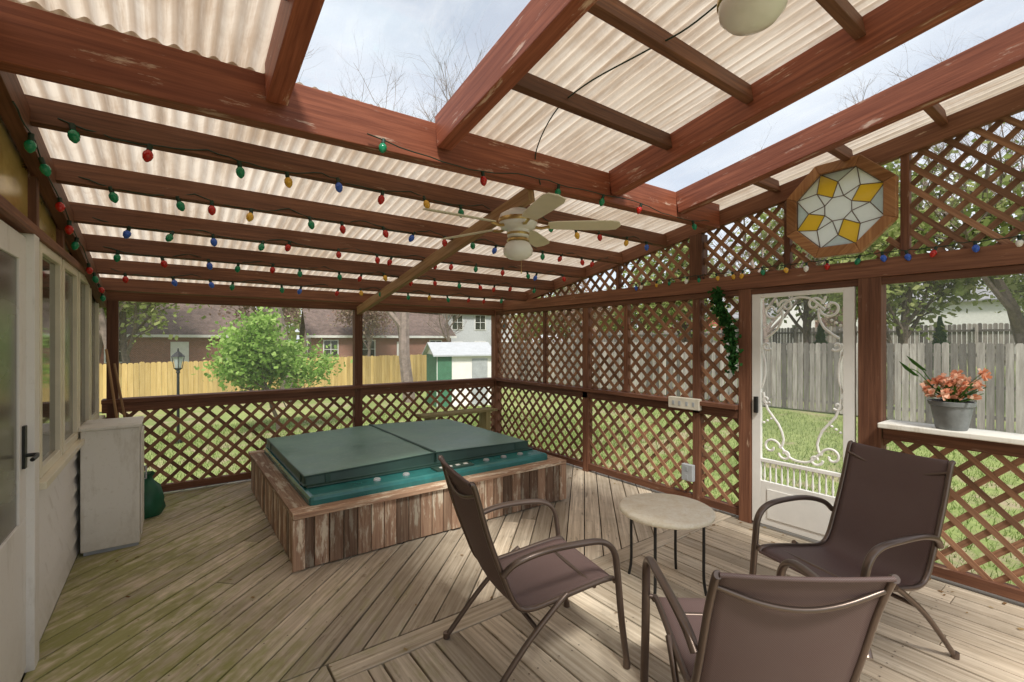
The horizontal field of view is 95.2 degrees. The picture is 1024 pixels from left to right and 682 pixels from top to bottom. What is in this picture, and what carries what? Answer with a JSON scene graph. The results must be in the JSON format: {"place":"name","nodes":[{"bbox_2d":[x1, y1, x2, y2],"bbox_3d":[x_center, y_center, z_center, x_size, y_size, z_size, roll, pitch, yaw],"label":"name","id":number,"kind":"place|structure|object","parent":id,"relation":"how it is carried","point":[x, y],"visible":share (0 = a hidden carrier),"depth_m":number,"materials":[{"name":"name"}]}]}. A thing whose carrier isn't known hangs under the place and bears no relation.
{"place":"outdoors","nodes":[
{"label":"outdoors","id":0,"kind":"place"},
{"bbox_2d":[99,342,1023,585],"bbox_3d":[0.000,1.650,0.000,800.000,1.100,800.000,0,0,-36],"label":"ground","id":1,"kind":"structure","parent":0,"point":[170,421],"depth_m":10.23,"materials":[{"name":"green plant"}]},
{"bbox_2d":[20,549,79,681],"bbox_3d":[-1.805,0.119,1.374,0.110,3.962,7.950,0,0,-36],"label":"baseboard","id":2,"kind":"object","parent":1,"relation":"on","point":[23,676],"depth_m":2.79,"materials":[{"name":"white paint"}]},
{"bbox_2d":[0,219,38,681],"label":"door leaf","id":3,"kind":"object","parent":2,"relation":"attached to","point":[19,601],"visible":0.9,"depth_m":2.23,"materials":[{"name":"white paint"}]},
{"bbox_2d":[0,250,39,544],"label":"door glass pane","id":4,"kind":"structure","parent":3,"relation":"in","point":[8,393],"depth_m":2.04,"materials":[{"name":"clear glass"}]},
{"bbox_2d":[0,170,86,274],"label":"dark trim","id":5,"kind":"structure","parent":2,"relation":"attached to","point":[14,217],"depth_m":2.33,"materials":[{"name":"brown wood"}]},
{"bbox_2d":[0,116,72,256],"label":"amber transom panels","id":6,"kind":"object","parent":5,"relation":"attached to","point":[13,179],"depth_m":2.16,"materials":[{"name":"glass"}]},
{"bbox_2d":[39,450,79,641],"bbox_3d":[-3.220,1.161,3.431,0.036,0.838,2.740,0,0,-36],"label":"lap siding","id":7,"kind":"object","parent":2,"relation":"attached to","point":[59,522],"visible":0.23,"depth_m":2.89,"materials":[{"name":"white paint"}]},
{"bbox_2d":[39,241,104,489],"bbox_3d":[-3.211,0.120,3.456,0.080,1.280,2.690,0,0,-36],"label":"window","id":8,"kind":"structure","parent":2,"relation":"attached to","point":[68,356],"depth_m":2.97,"materials":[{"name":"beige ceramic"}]},
{"bbox_2d":[42,256,94,461],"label":"window panes","id":9,"kind":"structure","parent":8,"relation":"in","point":[48,268],"depth_m":2.85,"materials":[{"name":"clear glass"}]},
{"bbox_2d":[39,241,104,489],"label":"window frames","id":10,"kind":"structure","parent":8,"relation":"in","point":[51,467],"depth_m":2.97,"materials":[{"name":"beige wood"}]},
{"bbox_2d":[99,301,127,348],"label":"bare tree","id":11,"kind":"object","parent":1,"relation":"on","point":[102,324],"depth_m":19.45,"materials":[{"name":"grey plant"}]},
{"bbox_2d":[99,303,172,361],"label":"spring tree","id":12,"kind":"object","parent":1,"relation":"on","point":[101,341],"visible":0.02,"depth_m":27.45,"materials":[{"name":"green plant"}]},
{"bbox_2d":[99,301,209,363],"bbox_3d":[-18.151,-2.420,21.450,7.246,9.486,7.271,0,0,42],"label":"spring tree","id":13,"kind":"object","parent":1,"relation":"on","point":[124,348],"visible":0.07,"depth_m":21.01,"materials":[{"name":"green plant"}]},
{"bbox_2d":[99,337,222,374],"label":"walls","id":14,"kind":"structure","parent":1,"relation":"on","point":[148,350],"depth_m":30.50,"materials":[{"name":"red brick"}]},
{"bbox_2d":[104,334,228,362],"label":"trim and door","id":15,"kind":"structure","parent":14,"relation":"attached to","point":[183,347],"depth_m":31.02,"materials":[{"name":"paint"}]},
{"bbox_2d":[119,303,257,334],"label":"roof","id":16,"kind":"structure","parent":14,"relation":"on","point":[197,324],"depth_m":32.88,"materials":[{"name":"brown"}]},
{"bbox_2d":[171,348,184,443],"bbox_3d":[-7.210,1.175,10.089,0.240,2.050,0.240,0,0,31],"label":"garden lamp post","id":17,"kind":"object","parent":1,"relation":"on","point":[178,356],"visible":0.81,"depth_m":10.06,"materials":[{"name":"black metal"}]},
{"bbox_2d":[209,305,309,330],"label":"budding tree","id":18,"kind":"object","parent":1,"relation":"on","point":[253,308],"visible":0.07,"depth_m":30.75,"materials":[{"name":"green plant"}]},
{"bbox_2d":[191,307,352,430],"bbox_3d":[-5.744,0.706,11.211,2.608,3.225,3.294,0,0,37],"label":"bush","id":19,"kind":"object","parent":1,"relation":"on","point":[251,357],"visible":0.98,"depth_m":10.65,"materials":[{"name":"green plant"}]},
{"bbox_2d":[256,307,300,343],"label":"budding tree","id":20,"kind":"object","parent":1,"relation":"on","point":[292,314],"visible":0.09,"depth_m":45.02,"materials":[{"name":"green plant"}]},
{"bbox_2d":[99,352,555,411],"bbox_3d":[-7.455,1.480,20.272,0.169,1.640,32.991,0,0,40],"label":"yellow pine fence","id":21,"kind":"object","parent":1,"relation":"on","point":[134,379],"visible":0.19,"depth_m":16.17,"materials":[{"name":"yellow wood"}]},
{"bbox_2d":[262,45,420,388],"bbox_3d":[-8.462,-5.490,17.695,12.251,15.695,8.787,0,0,-6],"label":"bare tree","id":22,"kind":"object","parent":1,"relation":"on","point":[281,319],"depth_m":17.54,"materials":[{"name":"brown plant"}]},
{"bbox_2d":[327,310,395,355],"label":"budding tree","id":23,"kind":"object","parent":1,"relation":"on","point":[368,316],"visible":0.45,"depth_m":34.67,"materials":[{"name":"green plant"}]},
{"bbox_2d":[304,329,450,358],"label":"walls","id":24,"kind":"structure","parent":1,"relation":"on","point":[386,346],"depth_m":37.21,"materials":[{"name":"red brick"}]},
{"bbox_2d":[299,308,455,337],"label":"roof","id":25,"kind":"structure","parent":24,"relation":"on","point":[315,321],"depth_m":38.04,"materials":[{"name":"brown"}]},
{"bbox_2d":[306,335,456,357],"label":"trim and door","id":26,"kind":"structure","parent":24,"relation":"attached to","point":[329,336],"depth_m":36.09,"materials":[{"name":"white paint"}]},
{"bbox_2d":[306,341,440,356],"bbox_3d":[-11.923,0.634,40.842,11.140,1.300,8.140,0,0,-28],"label":"window glass","id":27,"kind":"object","parent":26,"relation":"on","point":[333,343],"visible":0.19,"depth_m":35.51,"materials":[{"name":"grey glass"}]},
{"bbox_2d":[393,312,398,336],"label":"bare tree","id":28,"kind":"object","parent":1,"relation":"on","point":[395,313],"depth_m":31.38,"materials":[{"name":"brown plant"}]},
{"bbox_2d":[333,11,489,402],"bbox_3d":[-5.128,-5.369,19.798,13.086,15.445,10.307,0,0,11],"label":"bare tree","id":29,"kind":"object","parent":1,"relation":"on","point":[401,322],"visible":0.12,"depth_m":16.98,"materials":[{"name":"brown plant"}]},
{"bbox_2d":[426,313,471,341],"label":"bare tree","id":30,"kind":"object","parent":1,"relation":"on","point":[448,335],"visible":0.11,"depth_m":37.38,"materials":[{"name":"brown plant"}]},
{"bbox_2d":[422,342,490,406],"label":"garden shed","id":31,"kind":"structure","parent":1,"relation":"on","point":[455,360],"depth_m":15.79,"materials":[{"name":"white wood"}]},
{"bbox_2d":[472,359,487,404],"bbox_3d":[-1.097,1.375,15.903,0.550,1.550,0.022,0,0,-22],"label":"door","id":32,"kind":"structure","parent":31,"relation":"in","point":[479,366],"depth_m":15.89,"materials":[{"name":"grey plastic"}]},
{"bbox_2d":[409,312,516,345],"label":"townhouse","id":33,"kind":"structure","parent":1,"relation":"on","point":[476,328],"depth_m":44.08,"materials":[{"name":"grey paint"}]},
{"bbox_2d":[452,315,506,329],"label":"window glass","id":34,"kind":"structure","parent":33,"relation":"in","point":[477,318],"depth_m":44.11,"materials":[{"name":"grey glass"}]},
{"bbox_2d":[22,463,1023,681],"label":"wooden deck","id":35,"kind":"structure","parent":1,"relation":"on","point":[202,617],"depth_m":2.77,"materials":[{"name":"brown wood"}]},
{"bbox_2d":[105,349,117,417],"bbox_3d":[-3.756,0.843,4.457,0.395,1.530,0.119,0,0,8],"label":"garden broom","id":36,"kind":"object","parent":35,"relation":"on","point":[111,383],"visible":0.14,"depth_m":4.50,"materials":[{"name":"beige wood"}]},
{"bbox_2d":[78,416,146,555],"bbox_3d":[-3.162,1.123,3.733,0.396,0.955,0.480,0,0,-36],"label":"white cabinet","id":37,"kind":"object","parent":35,"relation":"on","point":[112,465],"visible":1,"depth_m":3.56,"materials":[{"name":"paint"}]},
{"bbox_2d":[113,363,125,416],"bbox_3d":[-3.705,0.913,4.515,0.389,1.392,0.111,0,0,2],"label":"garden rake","id":38,"kind":"object","parent":35,"relation":"on","point":[119,389],"visible":0.14,"depth_m":4.55,"materials":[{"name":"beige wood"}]},
{"bbox_2d":[144,471,165,518],"bbox_3d":[-3.355,1.405,4.302,0.270,0.380,0.341,0,0,-36],"label":"green garden bag","id":39,"kind":"object","parent":35,"relation":"on","point":[154,502],"visible":0.62,"depth_m":4.24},
{"bbox_2d":[106,300,362,426],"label":"posts","id":40,"kind":"object","parent":35,"relation":"on","point":[112,327],"visible":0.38,"depth_m":4.66,"materials":[{"name":"brown wood"}]},
{"bbox_2d":[357,188,534,314],"bbox_3d":[-0.956,-0.685,4.641,0.055,0.719,3.695,0,0,-36],"label":"rafter","id":41,"kind":"object","parent":40,"relation":"attached to","point":[524,197],"visible":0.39,"depth_m":4.05,"materials":[{"name":"beige wood"}]},
{"bbox_2d":[0,0,947,309],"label":"purlins","id":42,"kind":"object","parent":41,"relation":"attached to","point":[616,14],"visible":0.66,"depth_m":3.24,"materials":[{"name":"brown wood"}]},
{"bbox_2d":[12,101,105,301],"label":"string lights","id":43,"kind":"object","parent":42,"relation":"attached to","point":[30,145],"visible":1,"depth_m":2.55,"materials":[{"name":"green plastic"}]},
{"bbox_2d":[112,269,511,303],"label":"string lights","id":44,"kind":"object","parent":42,"relation":"hanging from","point":[125,279],"visible":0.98,"depth_m":4.84,"materials":[{"name":"multicoloured plastic"}]},
{"bbox_2d":[103,246,538,292],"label":"string lights","id":45,"kind":"object","parent":42,"relation":"hanging from","point":[163,262],"visible":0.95,"depth_m":4.21,"materials":[{"name":"multicoloured plastic"}]},
{"bbox_2d":[92,217,570,281],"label":"string lights","id":46,"kind":"object","parent":42,"relation":"hanging from","point":[170,237],"visible":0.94,"depth_m":3.74,"materials":[{"name":"multicoloured plastic"}]},
{"bbox_2d":[78,176,607,266],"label":"string lights","id":47,"kind":"object","parent":42,"relation":"hanging from","point":[113,196],"visible":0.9,"depth_m":3.27,"materials":[{"name":"multicoloured plastic"}]},
{"bbox_2d":[9,0,685,300],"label":"corrugated panel","id":48,"kind":"object","parent":42,"relation":"on","point":[88,150],"visible":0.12,"depth_m":3.26,"materials":[{"name":"beige plastic"}]},
{"bbox_2d":[58,118,652,250],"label":"string lights","id":49,"kind":"object","parent":42,"relation":"hanging from","point":[73,135],"visible":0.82,"depth_m":2.67,"materials":[{"name":"multicoloured plastic"}]},
{"bbox_2d":[0,0,1023,229],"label":"beams","id":50,"kind":"structure","parent":42,"relation":"on","point":[35,43],"depth_m":2.30,"materials":[{"name":"red wood"}]},
{"bbox_2d":[18,0,280,72],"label":"corrugated panel","id":51,"kind":"object","parent":50,"relation":"on","point":[239,33],"depth_m":1.88,"materials":[{"name":"beige plastic"}]},
{"bbox_2d":[367,133,709,229],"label":"string lights","id":52,"kind":"object","parent":50,"relation":"attached to","point":[383,149],"visible":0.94,"depth_m":2.91,"materials":[{"name":"multicoloured plastic"}]},
{"bbox_2d":[535,4,716,184],"bbox_3d":[0.459,-1.231,2.420,0.219,0.424,1.395,0,0,-32],"label":"electrical cable","id":53,"kind":"object","parent":50,"relation":"attached to","point":[689,26],"visible":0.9,"depth_m":2.25,"materials":[{"name":"black rubber"}]},
{"bbox_2d":[469,0,887,172],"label":"corrugated panel","id":54,"kind":"object","parent":50,"relation":"on","point":[651,87],"visible":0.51,"depth_m":2.46,"materials":[{"name":"beige plastic"}]},
{"bbox_2d":[712,66,1023,209],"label":"corrugated panel","id":55,"kind":"object","parent":50,"relation":"on","point":[988,90],"visible":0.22,"depth_m":3.29,"materials":[{"name":"beige plastic"}]},
{"bbox_2d":[717,0,787,35],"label":"ceiling light","id":56,"kind":"object","parent":42,"relation":"attached to","point":[743,17],"visible":1,"depth_m":1.82,"materials":[{"name":"beige glass"}]},
{"bbox_2d":[423,192,620,273],"bbox_3d":[-0.007,-0.700,3.244,1.320,0.440,1.369,0,0,-36],"label":"ceiling fan","id":57,"kind":"object","parent":41,"relation":"attached to","point":[518,225],"visible":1,"depth_m":3.20,"materials":[{"name":"beige plastic"}]},
{"bbox_2d":[101,291,494,491],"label":"rails","id":58,"kind":"object","parent":35,"relation":"on","point":[143,403],"visible":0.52,"depth_m":5.38,"materials":[{"name":"brown wood"}]},
{"bbox_2d":[105,387,493,484],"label":"lattice slats","id":59,"kind":"object","parent":58,"relation":"attached to","point":[210,439],"visible":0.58,"depth_m":5.34,"materials":[{"name":"brown wood"}]},
{"bbox_2d":[248,419,565,571],"bbox_3d":[-1.148,1.293,4.854,2.530,0.590,2.290,0,0,-36],"label":"hot tub","id":60,"kind":"object","parent":35,"relation":"on","point":[383,485],"visible":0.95,"depth_m":4.01,"materials":[{"name":"brown wood"}]},
{"bbox_2d":[416,407,497,430],"bbox_3d":[-0.769,1.305,6.723,1.200,0.590,0.240,0,0,-36],"label":"wooden bench","id":61,"kind":"object","parent":35,"relation":"on","point":[484,417],"visible":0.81,"depth_m":6.79,"materials":[{"name":"brown wood"}]},
{"bbox_2d":[438,455,629,681],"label":"sling patio chair","id":62,"kind":"object","parent":35,"relation":"on","point":[557,570],"visible":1,"depth_m":2.26,"materials":[{"name":"brown fabric"}]},
{"bbox_2d":[619,493,715,601],"bbox_3d":[1.012,1.345,3.070,0.600,0.507,0.600,0,0,-36],"label":"round side table","id":63,"kind":"object","parent":35,"relation":"on","point":[675,513],"visible":0.98,"depth_m":2.99,"materials":[{"name":"stone"}]},
{"bbox_2d":[491,153,911,523],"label":"posts","id":64,"kind":"object","parent":35,"relation":"on","point":[871,353],"visible":0.56,"depth_m":4.12,"materials":[{"name":"brown wood"}]},
{"bbox_2d":[668,396,701,410],"bbox_3d":[1.692,0.610,4.584,0.054,0.110,0.340,0,0,-36],"label":"outlet box","id":65,"kind":"object","parent":64,"relation":"attached to","point":[684,403],"visible":1,"depth_m":4.56,"materials":[{"name":"plastic"}]},
{"bbox_2d":[682,463,694,481],"bbox_3d":[1.716,1.280,4.552,0.054,0.160,0.120,0,0,-36],"label":"outlet box","id":66,"kind":"object","parent":64,"relation":"attached to","point":[688,472],"visible":1,"depth_m":4.52,"materials":[{"name":"grey plastic"}]},
{"bbox_2d":[487,84,1023,602],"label":"rails","id":67,"kind":"object","parent":64,"relation":"attached to","point":[985,260],"visible":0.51,"depth_m":3.69,"materials":[{"name":"brown wood"}]},
{"bbox_2d":[707,286,743,375],"bbox_3d":[1.920,-0.096,4.216,0.080,0.815,0.344,0,0,-31],"label":"ivy garland","id":68,"kind":"object","parent":67,"relation":"hanging from","point":[724,318],"visible":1,"depth_m":4.18,"materials":[{"name":"green plant"}]},
{"bbox_2d":[498,116,1023,589],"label":"lattice slats","id":69,"kind":"object","parent":64,"relation":"attached to","point":[1013,465],"visible":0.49,"depth_m":4.46,"materials":[{"name":"brown wood"}]},
{"bbox_2d":[752,287,855,540],"bbox_3d":[2.335,0.565,3.791,0.043,2.010,0.760,0,0,-36],"label":"screen door","id":70,"kind":"structure","parent":64,"relation":"attached to","point":[808,518],"depth_m":3.79,"materials":[{"name":"white metal"}]},
{"bbox_2d":[754,396,757,412],"bbox_3d":[2.110,0.550,4.042,0.030,0.140,0.030,0,0,-36],"label":"door pull","id":71,"kind":"object","parent":70,"relation":"attached to","point":[755,404],"depth_m":4.03,"materials":[{"name":"black metal"}]},
{"bbox_2d":[761,296,842,496],"bbox_3d":[2.339,0.418,3.794,0.024,1.565,0.615,0,0,-36],"label":"scrollwork","id":72,"kind":"object","parent":70,"relation":"attached to","point":[839,404],"visible":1,"depth_m":3.75,"materials":[{"name":"white metal"}]},
{"bbox_2d":[630,235,1023,290],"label":"string lights","id":73,"kind":"object","parent":64,"relation":"attached to","point":[1019,242],"visible":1,"depth_m":3.43,"materials":[{"name":"multicoloured plastic"}]},
{"bbox_2d":[786,154,898,258],"bbox_3d":[2.459,-1.000,3.522,0.060,0.711,0.711,0,0,-36],"label":"stained glass octagon","id":74,"kind":"object","parent":64,"relation":"attached to","point":[841,207],"visible":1,"depth_m":3.49,"materials":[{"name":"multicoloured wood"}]},
{"bbox_2d":[878,419,1023,445],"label":"window sill","id":75,"kind":"structure","parent":64,"relation":"attached to","point":[990,435],"depth_m":2.95,"materials":[{"name":"white paint"}]},
{"bbox_2d":[899,356,992,430],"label":"potted flowers","id":76,"kind":"object","parent":75,"relation":"on","point":[951,410],"visible":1,"depth_m":2.97,"materials":[{"name":"orange plant"}]},
{"bbox_2d":[640,556,900,681],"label":"sling patio chair","id":77,"kind":"object","parent":35,"relation":"on","point":[780,626],"visible":1,"depth_m":1.49,"materials":[{"name":"brown fabric"}]},
{"bbox_2d":[749,440,959,681],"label":"sling patio chair","id":78,"kind":"object","parent":35,"relation":"on","point":[888,508],"visible":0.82,"depth_m":2.57,"materials":[{"name":"brown fabric"}]},
{"bbox_2d":[502,312,558,341],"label":"bare tree","id":79,"kind":"object","parent":1,"relation":"on","point":[528,315],"visible":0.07,"depth_m":41.39,"materials":[{"name":"brown plant"}]},
{"bbox_2d":[513,295,556,341],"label":"spring tree","id":80,"kind":"object","parent":1,"relation":"on","point":[532,329],"visible":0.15,"depth_m":59.84,"materials":[{"name":"green plant"}]},
{"bbox_2d":[268,294,842,355],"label":"distant tree mass","id":81,"kind":"structure","parent":1,"relation":"on","point":[293,333],"depth_m":72.52,"materials":[{"name":"green plant"}]},
{"bbox_2d":[546,284,596,337],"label":"spring tree","id":82,"kind":"object","parent":1,"relation":"on","point":[565,334],"visible":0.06,"depth_m":64.23,"materials":[{"name":"green plant"}]},
{"bbox_2d":[555,280,595,330],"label":"bare tree","id":83,"kind":"object","parent":1,"relation":"on","point":[575,292],"visible":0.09,"depth_m":51.27,"materials":[{"name":"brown plant"}]},
{"bbox_2d":[549,280,619,331],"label":"budding tree","id":84,"kind":"object","parent":1,"relation":"on","point":[599,309],"visible":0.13,"depth_m":45.45,"materials":[{"name":"green plant"}]},
{"bbox_2d":[593,283,635,331],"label":"spring tree","id":85,"kind":"object","parent":1,"relation":"on","point":[614,326],"visible":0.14,"depth_m":50.66,"materials":[{"name":"green plant"}]},
{"bbox_2d":[612,273,664,330],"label":"spring tree","id":86,"kind":"object","parent":1,"relation":"on","point":[635,315],"visible":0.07,"depth_m":45.90,"materials":[{"name":"green plant"}]},
{"bbox_2d":[623,240,745,342],"bbox_3d":[8.726,-2.114,23.998,6.463,8.432,6.441,0,0,22],"label":"spring tree","id":87,"kind":"object","parent":1,"relation":"on","point":[677,273],"visible":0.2,"depth_m":23.03,"materials":[{"name":"green plant"}]},
{"bbox_2d":[717,212,782,310],"bbox_3d":[17.234,-4.413,32.902,6.357,11.354,8.862,0,0,17],"label":"bare tree","id":88,"kind":"object","parent":1,"relation":"on","point":[749,263],"visible":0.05,"depth_m":32.14,"materials":[{"name":"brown plant"}]},
{"bbox_2d":[502,342,1023,433],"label":"weathered privacy fence","id":89,"kind":"object","parent":1,"relation":"on","point":[824,383],"visible":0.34,"depth_m":13.79,"materials":[{"name":"grey wood"}]},
{"bbox_2d":[732,299,814,328],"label":"walls","id":90,"kind":"structure","parent":1,"relation":"on","point":[789,320],"depth_m":47.56,"materials":[{"name":"white paint"}]},
{"bbox_2d":[722,296,817,318],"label":"roof","id":91,"kind":"structure","parent":90,"relation":"on","point":[735,316],"depth_m":49.27,"materials":[{"name":"grey"}]},
{"bbox_2d":[680,124,885,342],"bbox_3d":[10.311,-3.211,18.666,6.184,11.045,8.621,0,0,-11],"label":"bare tree","id":92,"kind":"object","parent":1,"relation":"on","point":[767,330],"visible":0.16,"depth_m":19.03,"materials":[{"name":"grey plant"}]},
{"bbox_2d":[568,323,1015,366],"bbox_3d":[20.193,0.215,19.708,0.160,1.970,52.045,0,0,-36],"label":"weathered privacy fence","id":93,"kind":"object","parent":1,"relation":"on","point":[795,334],"visible":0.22,"depth_m":21.68,"materials":[{"name":"grey wood"}]},
{"bbox_2d":[728,207,868,370],"bbox_3d":[14.386,-3.235,22.785,7.246,9.486,7.271,0,0,-43],"label":"spring tree","id":94,"kind":"object","parent":1,"relation":"on","point":[807,317],"visible":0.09,"depth_m":22.19,"materials":[{"name":"green plant"}]},
{"bbox_2d":[809,323,827,366],"bbox_3d":[14.098,0.233,21.381,1.279,2.418,1.243,0,0,-35],"label":"evergreen shrub","id":95,"kind":"object","parent":1,"relation":"on","point":[820,337],"visible":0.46,"depth_m":21.25,"materials":[{"name":"green plant"}]},
{"bbox_2d":[814,301,842,328],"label":"budding tree","id":96,"kind":"object","parent":1,"relation":"on","point":[835,318],"visible":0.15,"depth_m":49.56,"materials":[{"name":"green plant"}]},
{"bbox_2d":[818,242,907,321],"bbox_3d":[21.027,-3.651,29.083,7.529,9.858,7.556,0,0,44],"label":"spring tree","id":97,"kind":"object","parent":1,"relation":"on","point":[840,297],"visible":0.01,"depth_m":28.46,"materials":[{"name":"green plant"}]},
{"bbox_2d":[799,138,1023,404],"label":"spring tree","id":98,"kind":"object","parent":1,"relation":"on","point":[900,294],"visible":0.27,"depth_m":14.98,"materials":[{"name":"green plant"}]},
{"bbox_2d":[831,15,1023,344],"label":"bare tree","id":99,"kind":"object","parent":1,"relation":"on","point":[1007,300],"visible":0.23,"depth_m":13.98,"materials":[{"name":"brown plant"}]},
{"bbox_2d":[856,300,1022,343],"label":"walls","id":100,"kind":"structure","parent":1,"relation":"on","point":[987,314],"depth_m":32.07,"materials":[{"name":"white paint"}]},
{"bbox_2d":[904,274,1021,303],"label":"roof","id":101,"kind":"structure","parent":100,"relation":"on","point":[977,291],"depth_m":32.34,"materials":[{"name":"grey"}]},
{"bbox_2d":[930,316,950,373],"bbox_3d":[16.518,0.233,18.024,1.280,2.418,1.243,0,0,23],"label":"evergreen shrub","id":102,"kind":"object","parent":1,"relation":"on","point":[940,334],"visible":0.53,"depth_m":17.95,"materials":[{"name":"green plant"}]},
{"bbox_2d":[979,228,1023,312],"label":"spring tree","id":103,"kind":"object","parent":1,"relation":"on","point":[1017,282],"visible":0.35,"depth_m":25.25,"materials":[{"name":"green plant"}]},
{"bbox_2d":[982,122,1023,228],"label":"spring tree","id":104,"kind":"object","parent":1,"relation":"on","point":[1007,155],"visible":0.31,"depth_m":12.70,"materials":[{"name":"green plant"}]},
{"bbox_2d":[115,469,1023,666],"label":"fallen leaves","id":105,"kind":"object","parent":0,"point":[406,649],"visible":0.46,"depth_m":2.93,"materials":[{"name":"brown plant"}]},
{"bbox_2d":[289,0,1023,341],"label":"sky","id":106,"kind":"structure","parent":0,"point":[390,21],"materials":[{"name":"white"}]},
{"bbox_2d":[664,305,721,348],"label":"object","id":107,"kind":"structure","parent":0,"point":[713,327],"depth_m":42.56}
]}

